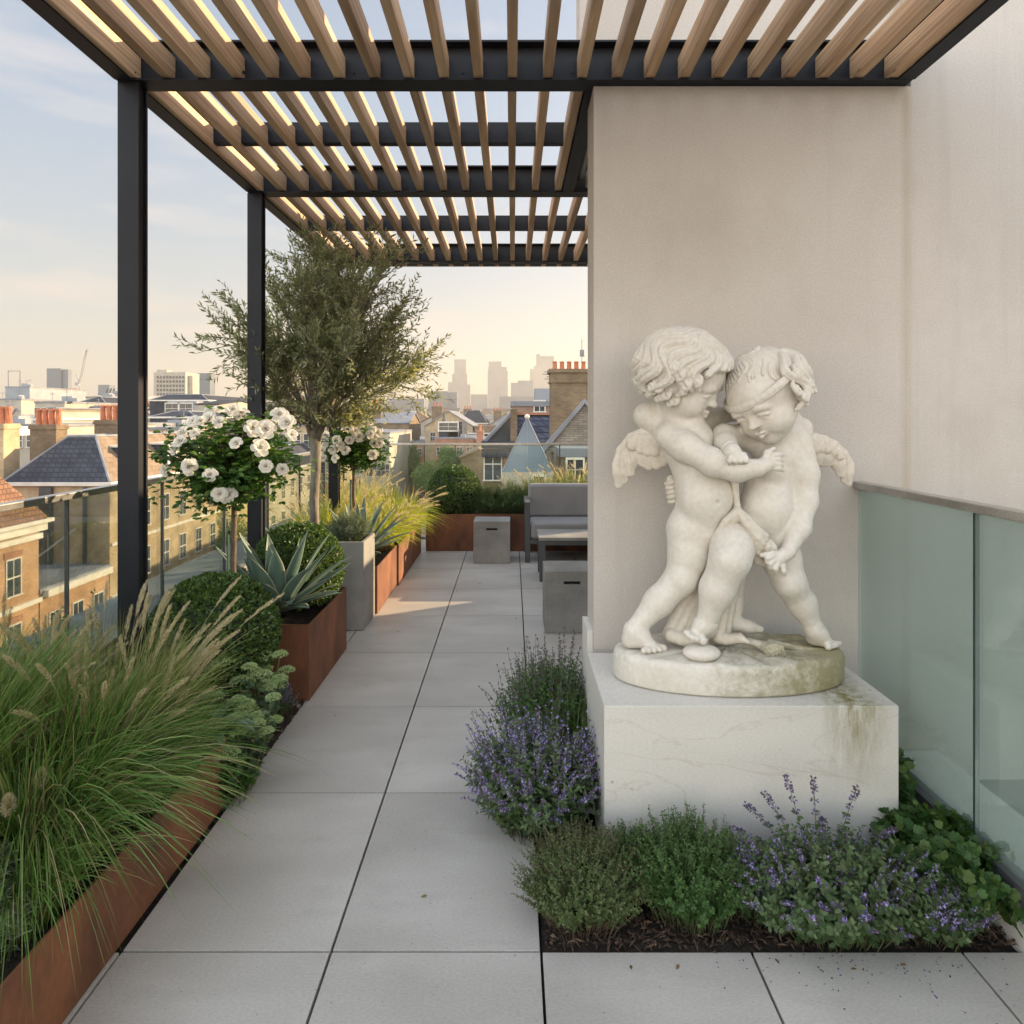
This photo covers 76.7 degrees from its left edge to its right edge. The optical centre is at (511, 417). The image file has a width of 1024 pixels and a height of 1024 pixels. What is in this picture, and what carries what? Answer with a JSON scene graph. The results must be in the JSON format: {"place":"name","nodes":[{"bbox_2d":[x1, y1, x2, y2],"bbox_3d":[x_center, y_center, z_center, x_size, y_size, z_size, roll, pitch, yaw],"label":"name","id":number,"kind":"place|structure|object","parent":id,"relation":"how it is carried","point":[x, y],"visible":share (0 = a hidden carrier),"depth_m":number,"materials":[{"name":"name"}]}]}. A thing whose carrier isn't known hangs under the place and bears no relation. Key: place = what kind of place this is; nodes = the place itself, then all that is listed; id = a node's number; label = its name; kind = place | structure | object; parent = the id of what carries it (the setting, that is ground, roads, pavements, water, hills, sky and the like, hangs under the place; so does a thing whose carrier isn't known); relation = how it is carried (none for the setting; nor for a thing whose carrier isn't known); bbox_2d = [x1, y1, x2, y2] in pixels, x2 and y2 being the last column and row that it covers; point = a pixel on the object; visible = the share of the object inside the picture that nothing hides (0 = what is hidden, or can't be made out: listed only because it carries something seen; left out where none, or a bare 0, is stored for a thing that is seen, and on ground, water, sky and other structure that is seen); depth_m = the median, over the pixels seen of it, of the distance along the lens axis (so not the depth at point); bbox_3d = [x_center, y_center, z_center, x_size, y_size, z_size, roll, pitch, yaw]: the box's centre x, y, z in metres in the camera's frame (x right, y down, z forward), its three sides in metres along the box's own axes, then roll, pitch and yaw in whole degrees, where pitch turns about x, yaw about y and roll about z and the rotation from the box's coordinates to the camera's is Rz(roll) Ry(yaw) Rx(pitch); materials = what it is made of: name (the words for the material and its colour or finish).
{"place":"outdoors","nodes":[
{"label":"outdoors","id":0,"kind":"place"},
{"bbox_2d":[0,477,26,502],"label":"house","id":1,"kind":"structure","parent":0,"point":[8,492],"depth_m":35.83,"materials":[{"name":"orange tile"}]},
{"bbox_2d":[5,371,86,400],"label":"building","id":2,"kind":"structure","parent":0,"point":[28,391],"depth_m":154.10,"materials":[{"name":"beige concrete"}]},
{"bbox_2d":[47,368,71,388],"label":"tower","id":3,"kind":"structure","parent":0,"point":[59,378],"depth_m":520.00,"materials":[{"name":"grey concrete"}]},
{"bbox_2d":[0,607,161,756],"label":"ornamental grass","id":4,"kind":"object","parent":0,"point":[63,625],"depth_m":2.36,"materials":[{"name":"plant"}]},
{"bbox_2d":[5,399,166,467],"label":"building","id":5,"kind":"structure","parent":0,"point":[73,429],"depth_m":63.72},
{"bbox_2d":[0,631,320,1006],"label":"ornamental grass","id":6,"kind":"object","parent":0,"point":[130,760],"depth_m":1.90,"materials":[{"name":"green plant"}]},
{"bbox_2d":[148,410,245,435],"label":"building","id":7,"kind":"structure","parent":0,"point":[165,416],"depth_m":84.78,"materials":[{"name":"stone"}]},
{"bbox_2d":[148,394,246,415],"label":"building","id":8,"kind":"structure","parent":0,"point":[165,403],"depth_m":110.00,"materials":[{"name":"stone"}]},
{"bbox_2d":[197,373,214,394],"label":"tower","id":9,"kind":"structure","parent":0,"point":[207,387],"depth_m":420.00,"materials":[{"name":"grey concrete"}]},
{"bbox_2d":[0,0,587,405],"label":"sky","id":10,"kind":"structure","parent":0,"point":[59,109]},
{"bbox_2d":[271,488,376,530],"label":"ornamental grass","id":11,"kind":"object","parent":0,"point":[327,516],"depth_m":5.70,"materials":[{"name":"plant"}]},
{"bbox_2d":[302,471,395,524],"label":"ornamental grass","id":12,"kind":"object","parent":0,"point":[345,502],"depth_m":6.29,"materials":[{"name":"plant"}]},
{"bbox_2d":[324,468,404,509],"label":"ornamental grass","id":13,"kind":"object","parent":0,"point":[363,484],"depth_m":6.91,"materials":[{"name":"plant"}]},
{"bbox_2d":[355,481,450,538],"bbox_3d":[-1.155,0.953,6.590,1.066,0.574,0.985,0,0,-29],"label":"ornamental grass","id":14,"kind":"object","parent":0,"point":[407,512],"depth_m":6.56,"materials":[{"name":"plant"}]},
{"bbox_2d":[390,399,427,411],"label":"building","id":15,"kind":"structure","parent":0,"point":[400,404],"depth_m":700.00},
{"bbox_2d":[421,516,425,536],"bbox_3d":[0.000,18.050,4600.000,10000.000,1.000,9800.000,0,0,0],"label":"ground","id":16,"kind":"structure","parent":0,"point":[423,534],"depth_m":99.68,"materials":[{"name":"grey concrete"}]},
{"bbox_2d":[0,391,61,415],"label":"building","id":17,"kind":"structure","parent":16,"relation":"on","point":[22,404],"depth_m":130.88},
{"bbox_2d":[31,407,112,422],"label":"building","id":18,"kind":"structure","parent":16,"relation":"on","point":[80,415],"depth_m":83.56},
{"bbox_2d":[34,389,117,416],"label":"building","id":19,"kind":"structure","parent":16,"relation":"on","point":[70,402],"depth_m":97.27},
{"bbox_2d":[0,405,216,497],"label":"house","id":20,"kind":"structure","parent":16,"relation":"on","point":[61,461],"depth_m":43.96,"materials":[{"name":"grey tile"}]},
{"bbox_2d":[154,370,198,395],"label":"building","id":21,"kind":"structure","parent":16,"relation":"on","point":[166,382],"depth_m":330.00,"materials":[{"name":"beige concrete"}]},
{"bbox_2d":[194,400,246,413],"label":"building","id":22,"kind":"structure","parent":16,"relation":"on","point":[222,403],"depth_m":97.52,"materials":[{"name":"stone"}]},
{"bbox_2d":[360,427,411,505],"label":"building","id":23,"kind":"structure","parent":16,"relation":"on","point":[399,463],"depth_m":106.00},
{"bbox_2d":[367,400,420,440],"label":"house","id":24,"kind":"structure","parent":16,"relation":"on","point":[411,420],"depth_m":133.00,"materials":[{"name":"grey brick"}]},
{"bbox_2d":[412,436,424,503],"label":"building","id":25,"kind":"structure","parent":16,"relation":"on","point":[420,449],"depth_m":130.00,"materials":[{"name":"beige brick"}]},
{"bbox_2d":[410,460,438,533],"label":"street tree","id":26,"kind":"object","parent":16,"relation":"on","point":[424,473],"visible":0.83,"depth_m":97.42,"materials":[{"name":"green plant"}]},
{"bbox_2d":[424,402,477,502],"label":"house","id":27,"kind":"structure","parent":16,"relation":"on","point":[431,429],"depth_m":130.00,"materials":[{"name":"yellow brick"}]},
{"bbox_2d":[463,406,490,424],"bbox_3d":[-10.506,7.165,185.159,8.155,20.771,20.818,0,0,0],"label":"roof","id":28,"kind":"structure","parent":16,"relation":"on","point":[478,417],"depth_m":176.31,"materials":[{"name":"grey tile"}]},
{"bbox_2d":[511,371,548,411],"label":"building","id":29,"kind":"structure","parent":16,"relation":"on","point":[540,403],"depth_m":36.00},
{"bbox_2d":[542,399,587,480],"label":"house","id":30,"kind":"structure","parent":16,"relation":"on","point":[573,428],"depth_m":24.05,"materials":[{"name":"stone"}]},
{"bbox_2d":[547,361,587,437],"bbox_3d":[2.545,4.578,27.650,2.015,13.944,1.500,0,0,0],"label":"brick chimney stack","id":31,"kind":"object","parent":30,"relation":"on","point":[568,390],"visible":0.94,"depth_m":27.00,"materials":[{"name":"brick"}]},
{"bbox_3d":[3.320,9.730,-1.690,11.360,15.640,20.620,0,0,0],"label":"host building","id":32,"kind":"object","parent":16,"relation":"on","visible":0},
{"bbox_2d":[115,537,963,1023],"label":"deck substrate","id":33,"kind":"object","parent":32,"relation":"on","point":[535,859],"depth_m":1.91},
{"bbox_2d":[115,806,224,951],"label":"bed soil","id":34,"kind":"structure","parent":33,"relation":"on","point":[141,920],"depth_m":2.15,"materials":[{"name":"black soil"}]},
{"bbox_2d":[184,699,304,801],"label":"bed soil","id":35,"kind":"structure","parent":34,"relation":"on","point":[294,713],"depth_m":3.27,"materials":[{"name":"brown soil"}]},
{"bbox_2d":[148,569,282,717],"bbox_3d":[-1.439,1.101,3.129,0.639,0.718,0.631,0,0,0],"label":"box ball","id":36,"kind":"object","parent":35,"relation":"on","point":[203,593],"visible":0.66,"depth_m":2.98,"materials":[{"name":"green plant"}]},
{"bbox_2d":[148,404,317,699],"bbox_3d":[-1.498,0.753,3.443,0.875,1.654,0.817,0,0,0],"label":"rose tree","id":37,"kind":"object","parent":35,"relation":"on","point":[224,470],"visible":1,"depth_m":3.29,"materials":[{"name":"green plant"}]},
{"bbox_2d":[218,747,258,812],"bbox_3d":[-1.148,1.445,2.609,0.221,0.251,0.231,0,0,0],"label":"trailing herb","id":38,"kind":"object","parent":35,"relation":"on","point":[247,780],"visible":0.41,"depth_m":2.58,"materials":[{"name":"green plant"}]},
{"bbox_2d":[204,692,282,799],"bbox_3d":[-1.111,1.372,2.680,0.256,0.399,0.292,0,0,0],"label":"sedum","id":39,"kind":"object","parent":35,"relation":"on","point":[257,720],"visible":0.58,"depth_m":2.71,"materials":[{"name":"green plant"}]},
{"bbox_2d":[198,649,295,758],"bbox_3d":[-1.218,1.316,2.986,0.373,0.509,0.390,0,0,0],"label":"sedum","id":40,"kind":"object","parent":35,"relation":"on","point":[263,685],"visible":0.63,"depth_m":2.92,"materials":[{"name":"green plant"}]},
{"bbox_2d":[261,683,299,717],"bbox_3d":[-1.205,1.462,3.355,0.163,0.218,0.183,0,0,35],"label":"heather","id":41,"kind":"object","parent":35,"relation":"on","point":[284,700],"visible":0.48,"depth_m":3.35,"materials":[{"name":"green plant"}]},
{"bbox_2d":[384,443,587,512],"bbox_3d":[0.315,0.818,8.550,4.610,0.965,0.060,0,0,0],"label":"glass balustrade","id":42,"kind":"object","parent":33,"relation":"on","point":[455,444],"visible":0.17,"depth_m":8.53,"materials":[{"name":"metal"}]},
{"bbox_2d":[62,539,1023,1023],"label":"terrace deck","id":43,"kind":"structure","parent":33,"relation":"on","point":[348,851],"depth_m":2.02,"materials":[{"name":"ceramic"}]},
{"bbox_2d":[0,736,225,1023],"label":"planter","id":44,"kind":"object","parent":43,"relation":"on","point":[55,997],"visible":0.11,"depth_m":1.79,"materials":[{"name":"metal"}]},
{"bbox_2d":[0,835,45,963],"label":"ornamental grass","id":45,"kind":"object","parent":44,"relation":"in","point":[9,893],"depth_m":1.58,"materials":[{"name":"plant"}]},
{"bbox_2d":[0,601,129,788],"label":"ornamental grass","id":46,"kind":"object","parent":44,"relation":"in","point":[11,689],"depth_m":1.97,"materials":[{"name":"green plant"}]},
{"bbox_2d":[0,737,198,1020],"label":"ornamental grass","id":47,"kind":"object","parent":44,"relation":"in","point":[45,910],"depth_m":1.70,"materials":[{"name":"green plant"}]},
{"bbox_2d":[0,659,282,850],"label":"ornamental grass","id":48,"kind":"object","parent":44,"relation":"in","point":[188,748],"depth_m":2.27,"materials":[{"name":"green plant"}]},
{"bbox_2d":[0,575,284,776],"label":"ornamental grass","id":49,"kind":"object","parent":44,"relation":"in","point":[201,657],"depth_m":2.40,"materials":[{"name":"plant"}]},
{"bbox_2d":[188,705,263,765],"bbox_3d":[-1.248,1.312,2.674,0.406,0.157,0.452,0,0,-30],"label":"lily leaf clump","id":50,"kind":"object","parent":44,"relation":"in","point":[244,722],"visible":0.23,"depth_m":2.65,"materials":[{"name":"green plant"}]},
{"bbox_2d":[203,586,345,700],"bbox_3d":[-1.519,1.338,3.930,0.822,0.416,0.800,0,0,0],"label":"planter","id":51,"kind":"object","parent":43,"relation":"on","point":[313,642],"visible":0.27,"depth_m":3.68,"materials":[{"name":"metal"}]},
{"bbox_2d":[215,530,353,612],"bbox_3d":[-1.333,0.884,3.715,0.799,0.462,0.794,0,0,31],"label":"agave","id":52,"kind":"object","parent":51,"relation":"in","point":[274,578],"visible":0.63,"depth_m":3.61,"materials":[{"name":"green plant"}]},
{"bbox_2d":[249,520,345,610],"bbox_3d":[-1.337,0.981,4.051,0.600,0.681,0.600,0,0,0],"label":"box ball","id":53,"kind":"object","parent":51,"relation":"in","point":[285,542],"visible":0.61,"depth_m":3.93,"materials":[{"name":"green plant"}]},
{"bbox_2d":[338,533,374,629],"bbox_3d":[-1.229,1.226,4.890,0.302,0.641,0.380,0,0,0],"label":"planter","id":54,"kind":"object","parent":43,"relation":"on","point":[358,580],"visible":0.48,"depth_m":4.70,"materials":[{"name":"concrete"}]},
{"bbox_2d":[324,509,372,541],"bbox_3d":[-1.235,0.823,4.871,0.381,0.276,0.366,0,0,0],"label":"silver herb","id":55,"kind":"object","parent":54,"relation":"in","point":[349,528],"visible":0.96,"depth_m":4.81,"materials":[{"name":"green plant"}]},
{"bbox_2d":[375,545,396,613],"bbox_3d":[-1.491,1.361,5.527,0.858,0.371,0.855,0,0,0],"label":"planter","id":56,"kind":"object","parent":43,"relation":"on","point":[385,571],"visible":0.16,"depth_m":5.52,"materials":[{"name":"metal"}]},
{"bbox_2d":[321,421,395,514],"bbox_3d":[-1.422,0.607,5.856,0.713,1.267,0.642,0,0,-24],"label":"rose tree","id":57,"kind":"object","parent":56,"relation":"on","point":[352,449],"visible":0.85,"depth_m":5.70,"materials":[{"name":"white plant"}]},
{"bbox_2d":[319,497,410,553],"bbox_3d":[-1.269,0.913,5.406,0.808,0.465,0.851,0,0,24],"label":"agave","id":58,"kind":"object","parent":56,"relation":"in","point":[381,535],"visible":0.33,"depth_m":5.43,"materials":[{"name":"green plant"}]},
{"bbox_2d":[393,523,420,584],"bbox_3d":[-1.482,1.361,6.702,0.875,0.371,1.475,0,0,0],"label":"planter","id":59,"kind":"object","parent":43,"relation":"on","point":[408,555],"visible":0.11,"depth_m":6.46,"materials":[{"name":"metal"}]},
{"bbox_2d":[339,499,429,547],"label":"ornamental grass","id":60,"kind":"object","parent":59,"relation":"in","point":[400,526],"depth_m":6.07,"materials":[{"name":"plant"}]},
{"bbox_2d":[473,517,509,562],"bbox_3d":[-0.215,1.325,7.045,0.390,0.443,0.350,0,0,0],"label":"side stool","id":61,"kind":"object","parent":43,"relation":"on","point":[491,539],"visible":1,"depth_m":6.87,"materials":[{"name":"concrete"}]},
{"bbox_2d":[426,507,587,550],"bbox_3d":[0.650,1.333,7.930,3.300,0.426,0.860,0,0,0],"label":"planter","id":62,"kind":"object","parent":43,"relation":"on","point":[457,535],"visible":0.09,"depth_m":7.50,"materials":[{"name":"metal"}]},
{"bbox_2d":[426,464,481,513],"bbox_3d":[-0.701,0.950,7.858,0.699,0.778,0.694,0,0,0],"label":"box ball","id":63,"kind":"object","parent":62,"relation":"in","point":[460,483],"visible":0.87,"depth_m":7.63,"materials":[{"name":"green plant"}]},
{"bbox_2d":[473,479,503,513],"bbox_3d":[-0.286,0.964,7.743,0.465,0.494,0.459,0,0,24],"label":"rosemary","id":64,"kind":"object","parent":62,"relation":"in","point":[485,504],"visible":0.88,"depth_m":7.67,"materials":[{"name":"green plant"}]},
{"bbox_2d":[492,478,527,513],"bbox_3d":[-0.027,0.959,7.748,0.488,0.504,0.499,0,0,0],"label":"rosemary","id":65,"kind":"object","parent":62,"relation":"in","point":[510,504],"visible":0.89,"depth_m":7.67,"materials":[{"name":"green plant"}]},
{"bbox_2d":[539,460,587,482],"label":"ornamental grass","id":66,"kind":"object","parent":62,"relation":"in","point":[570,479],"depth_m":7.98,"materials":[{"name":"plant"}]},
{"bbox_2d":[22,0,1008,682],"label":"pergola","id":67,"kind":"object","parent":43,"relation":"on","point":[174,74],"visible":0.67,"depth_m":2.82,"materials":[{"name":"wood"}]},
{"bbox_2d":[524,483,587,561],"bbox_3d":[1.070,1.148,7.185,1.868,0.796,0.590,0,0,0],"label":"outdoor sofa","id":68,"kind":"object","parent":43,"relation":"on","point":[555,505],"visible":0.35,"depth_m":7.32,"materials":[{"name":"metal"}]},
{"bbox_2d":[537,529,587,580],"bbox_3d":[0.800,1.338,6.320,1.096,0.416,0.456,0,0,0],"label":"coffee table","id":69,"kind":"object","parent":43,"relation":"on","point":[562,536],"visible":0.38,"depth_m":6.10,"materials":[{"name":"metal"}]},
{"bbox_2d":[543,561,587,632],"bbox_3d":[0.431,1.325,4.815,0.390,0.443,0.350,0,0,0],"label":"side stool","id":70,"kind":"object","parent":43,"relation":"on","point":[565,594],"visible":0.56,"depth_m":4.64,"materials":[{"name":"concrete"}]},
{"bbox_2d":[536,803,1018,953],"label":"bark mulch","id":71,"kind":"object","parent":33,"relation":"on","point":[730,933],"visible":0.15,"depth_m":1.92,"materials":[{"name":"brown wood"}]},
{"bbox_2d":[452,695,601,846],"bbox_3d":[0.082,1.321,2.459,0.627,0.500,0.660,0,0,0],"label":"catmint","id":72,"kind":"object","parent":71,"relation":"on","point":[528,779],"visible":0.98,"depth_m":2.35,"materials":[{"name":"purple plant"}]},
{"bbox_2d":[519,677,589,758],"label":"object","id":73,"kind":"object","parent":71,"relation":"on","point":[575,728],"depth_m":2.77,"materials":[{"name":"plant"}]},
{"bbox_2d":[510,814,653,940],"bbox_3d":[0.226,1.428,2.022,0.472,0.286,0.395,0,0,0],"label":"thyme","id":74,"kind":"object","parent":71,"relation":"on","point":[573,886],"visible":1,"depth_m":1.95,"materials":[{"name":"green plant"}]},
{"bbox_2d":[602,817,657,902],"bbox_3d":[0.395,1.448,2.130,0.231,0.244,0.239,0,0,0],"label":"oregano","id":75,"kind":"object","parent":71,"relation":"on","point":[624,836],"visible":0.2,"depth_m":2.12,"materials":[{"name":"green plant"}]},
{"bbox_2d":[622,802,769,938],"bbox_3d":[0.550,1.395,2.023,0.427,0.352,0.386,0,0,0],"label":"oregano","id":76,"kind":"object","parent":71,"relation":"on","point":[688,871],"visible":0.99,"depth_m":1.96,"materials":[{"name":"green plant"}]},
{"bbox_2d":[587,653,898,852],"bbox_3d":[0.834,1.286,2.505,1.025,0.567,0.510,0,0,0],"label":"pedestal","id":77,"kind":"object","parent":71,"relation":"on","point":[658,752],"visible":0.57,"depth_m":2.25,"materials":[{"name":"stone"}]},
{"bbox_2d":[612,325,854,696],"bbox_3d":[0.884,0.323,2.480,0.983,1.354,0.474,0,0,0],"label":"putti statue","id":78,"kind":"object","parent":77,"relation":"on","point":[709,640],"visible":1,"depth_m":2.39,"materials":[{"name":"white stone"}]},
{"bbox_2d":[719,830,792,929],"bbox_3d":[0.756,1.449,2.028,0.322,0.244,0.302,0,0,0],"label":"catmint","id":79,"kind":"object","parent":71,"relation":"on","point":[749,912],"visible":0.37,"depth_m":1.98,"materials":[{"name":"green plant"}]},
{"bbox_2d":[732,819,966,953],"bbox_3d":[1.006,1.422,1.965,0.712,0.299,0.431,0,0,0],"label":"catmint","id":80,"kind":"object","parent":71,"relation":"on","point":[839,894],"visible":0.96,"depth_m":1.89,"materials":[{"name":"green plant"}]},
{"bbox_2d":[704,774,897,849],"bbox_3d":[0.924,1.308,2.124,0.608,0.286,0.113,0,0,7],"label":"catmint spike","id":81,"kind":"object","parent":80,"relation":"attached to","point":[800,817],"visible":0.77,"depth_m":2.11,"materials":[{"name":"purple plant"}]},
{"bbox_2d":[899,747,917,804],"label":"geranium","id":82,"kind":"object","parent":71,"relation":"on","point":[908,784],"visible":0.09,"depth_m":2.36,"materials":[{"name":"green plant"}]},
{"bbox_2d":[879,863,997,952],"bbox_3d":[1.251,1.462,1.955,0.344,0.217,0.303,0,0,31],"label":"catmint","id":83,"kind":"object","parent":71,"relation":"on","point":[959,933],"visible":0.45,"depth_m":1.87,"materials":[{"name":"green plant"}]},
{"bbox_2d":[868,796,1023,937],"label":"geranium","id":84,"kind":"object","parent":71,"relation":"on","point":[948,840],"visible":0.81,"depth_m":2.01,"materials":[{"name":"green plant"}]},
{"bbox_2d":[987,911,1023,952],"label":"stone kerb","id":85,"kind":"structure","parent":33,"relation":"on","point":[1011,931],"depth_m":1.91,"materials":[{"name":"stone"}]},
{"bbox_2d":[853,481,1023,922],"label":"glass balustrade","id":86,"kind":"object","parent":85,"relation":"on","point":[942,622],"visible":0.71,"depth_m":2.22,"materials":[{"name":"glass"}]},
{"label":"bed soil","id":87,"kind":"structure","parent":33,"relation":"on","visible":0},
{"bbox_2d":[474,634,582,741],"bbox_3d":[0.070,1.276,2.878,0.487,0.589,0.421,0,0,0],"label":"leafy herb","id":88,"kind":"object","parent":87,"relation":"on","point":[523,701],"visible":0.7,"depth_m":2.83,"materials":[{"name":"green plant"}]},
{"bbox_2d":[478,627,586,736],"bbox_3d":[0.190,1.271,3.050,0.621,0.600,0.737,0,0,27],"label":"leafy herb","id":89,"kind":"object","parent":87,"relation":"on","point":[546,673],"visible":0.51,"depth_m":2.97,"materials":[{"name":"green plant"}]},
{"bbox_2d":[576,0,1023,739],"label":"stucco wall","id":90,"kind":"structure","parent":32,"relation":"on","point":[860,248],"depth_m":2.83,"materials":[{"name":"paint"}]},
{"bbox_2d":[428,391,457,407],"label":"building","id":91,"kind":"structure","parent":0,"point":[448,395],"depth_m":640.00,"materials":[{"name":"beige concrete"}]},
{"bbox_2d":[435,445,463,468],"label":"street tree","id":92,"kind":"object","parent":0,"point":[447,459],"visible":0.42,"depth_m":103.54,"materials":[{"name":"green plant"}]},
{"bbox_2d":[434,412,475,467],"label":"building","id":93,"kind":"structure","parent":0,"point":[453,431],"depth_m":111.57,"materials":[{"name":"red brick"}]},
{"bbox_2d":[448,359,469,412],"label":"tower","id":94,"kind":"structure","parent":0,"point":[459,385],"depth_m":1500.00,"materials":[{"name":"beige concrete"}]},
{"bbox_2d":[459,445,482,489],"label":"building","id":95,"kind":"structure","parent":0,"point":[472,459],"depth_m":60.00,"materials":[{"name":"brown brick"}]},
{"bbox_2d":[488,361,507,408],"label":"tower","id":96,"kind":"structure","parent":0,"point":[497,379],"depth_m":1400.00,"materials":[{"name":"beige concrete"}]},
{"bbox_2d":[481,409,548,493],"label":"house","id":97,"kind":"structure","parent":0,"point":[507,428],"depth_m":30.10,"materials":[{"name":"brown brick"}]},
{"bbox_2d":[483,448,501,480],"bbox_3d":[-0.885,2.143,29.933,0.942,1.588,0.126,0,0,0],"label":"window","id":98,"kind":"structure","parent":97,"relation":"in","point":[492,466],"depth_m":29.97,"materials":[{"name":"white glass"}]},
{"bbox_2d":[511,381,532,395],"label":"tower","id":99,"kind":"structure","parent":0,"point":[522,388],"depth_m":1100.00,"materials":[{"name":"beige concrete"}]},
{"bbox_2d":[502,414,552,492],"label":"glazed spire","id":100,"kind":"structure","parent":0,"point":[521,458],"depth_m":20.48,"materials":[{"name":"blue glass"}]},
{"bbox_2d":[530,354,553,395],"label":"tower","id":101,"kind":"structure","parent":0,"point":[537,372],"depth_m":1650.00,"materials":[{"name":"beige concrete"}]},
{"bbox_2d":[554,445,587,481],"bbox_3d":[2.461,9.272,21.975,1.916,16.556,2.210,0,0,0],"label":"house","id":102,"kind":"structure","parent":0,"point":[578,454],"depth_m":20.97,"materials":[{"name":"grey brick"}]},
{"bbox_3d":[-1.650,1.368,4.850,0.500,0.356,0.460,0,0,0],"label":"planter","id":103,"kind":"object","parent":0,"visible":0},
{"bbox_2d":[172,210,454,524],"bbox_3d":[-1.322,-0.102,4.929,1.881,2.750,1.980,0,0,0],"label":"olive tree","id":104,"kind":"object","parent":103,"relation":"in","point":[328,359],"visible":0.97,"depth_m":4.55,"materials":[{"name":"green plant"}]},
{"bbox_3d":[-2.160,1.573,4.000,0.380,0.755,9.000,0,0,0],"label":"parapet wall","id":105,"kind":"object","parent":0,"visible":0},
{"bbox_2d":[0,451,359,680],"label":"glass balustrade","id":106,"kind":"object","parent":105,"relation":"on","point":[58,551],"visible":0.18,"depth_m":3.11,"materials":[{"name":"glass"}]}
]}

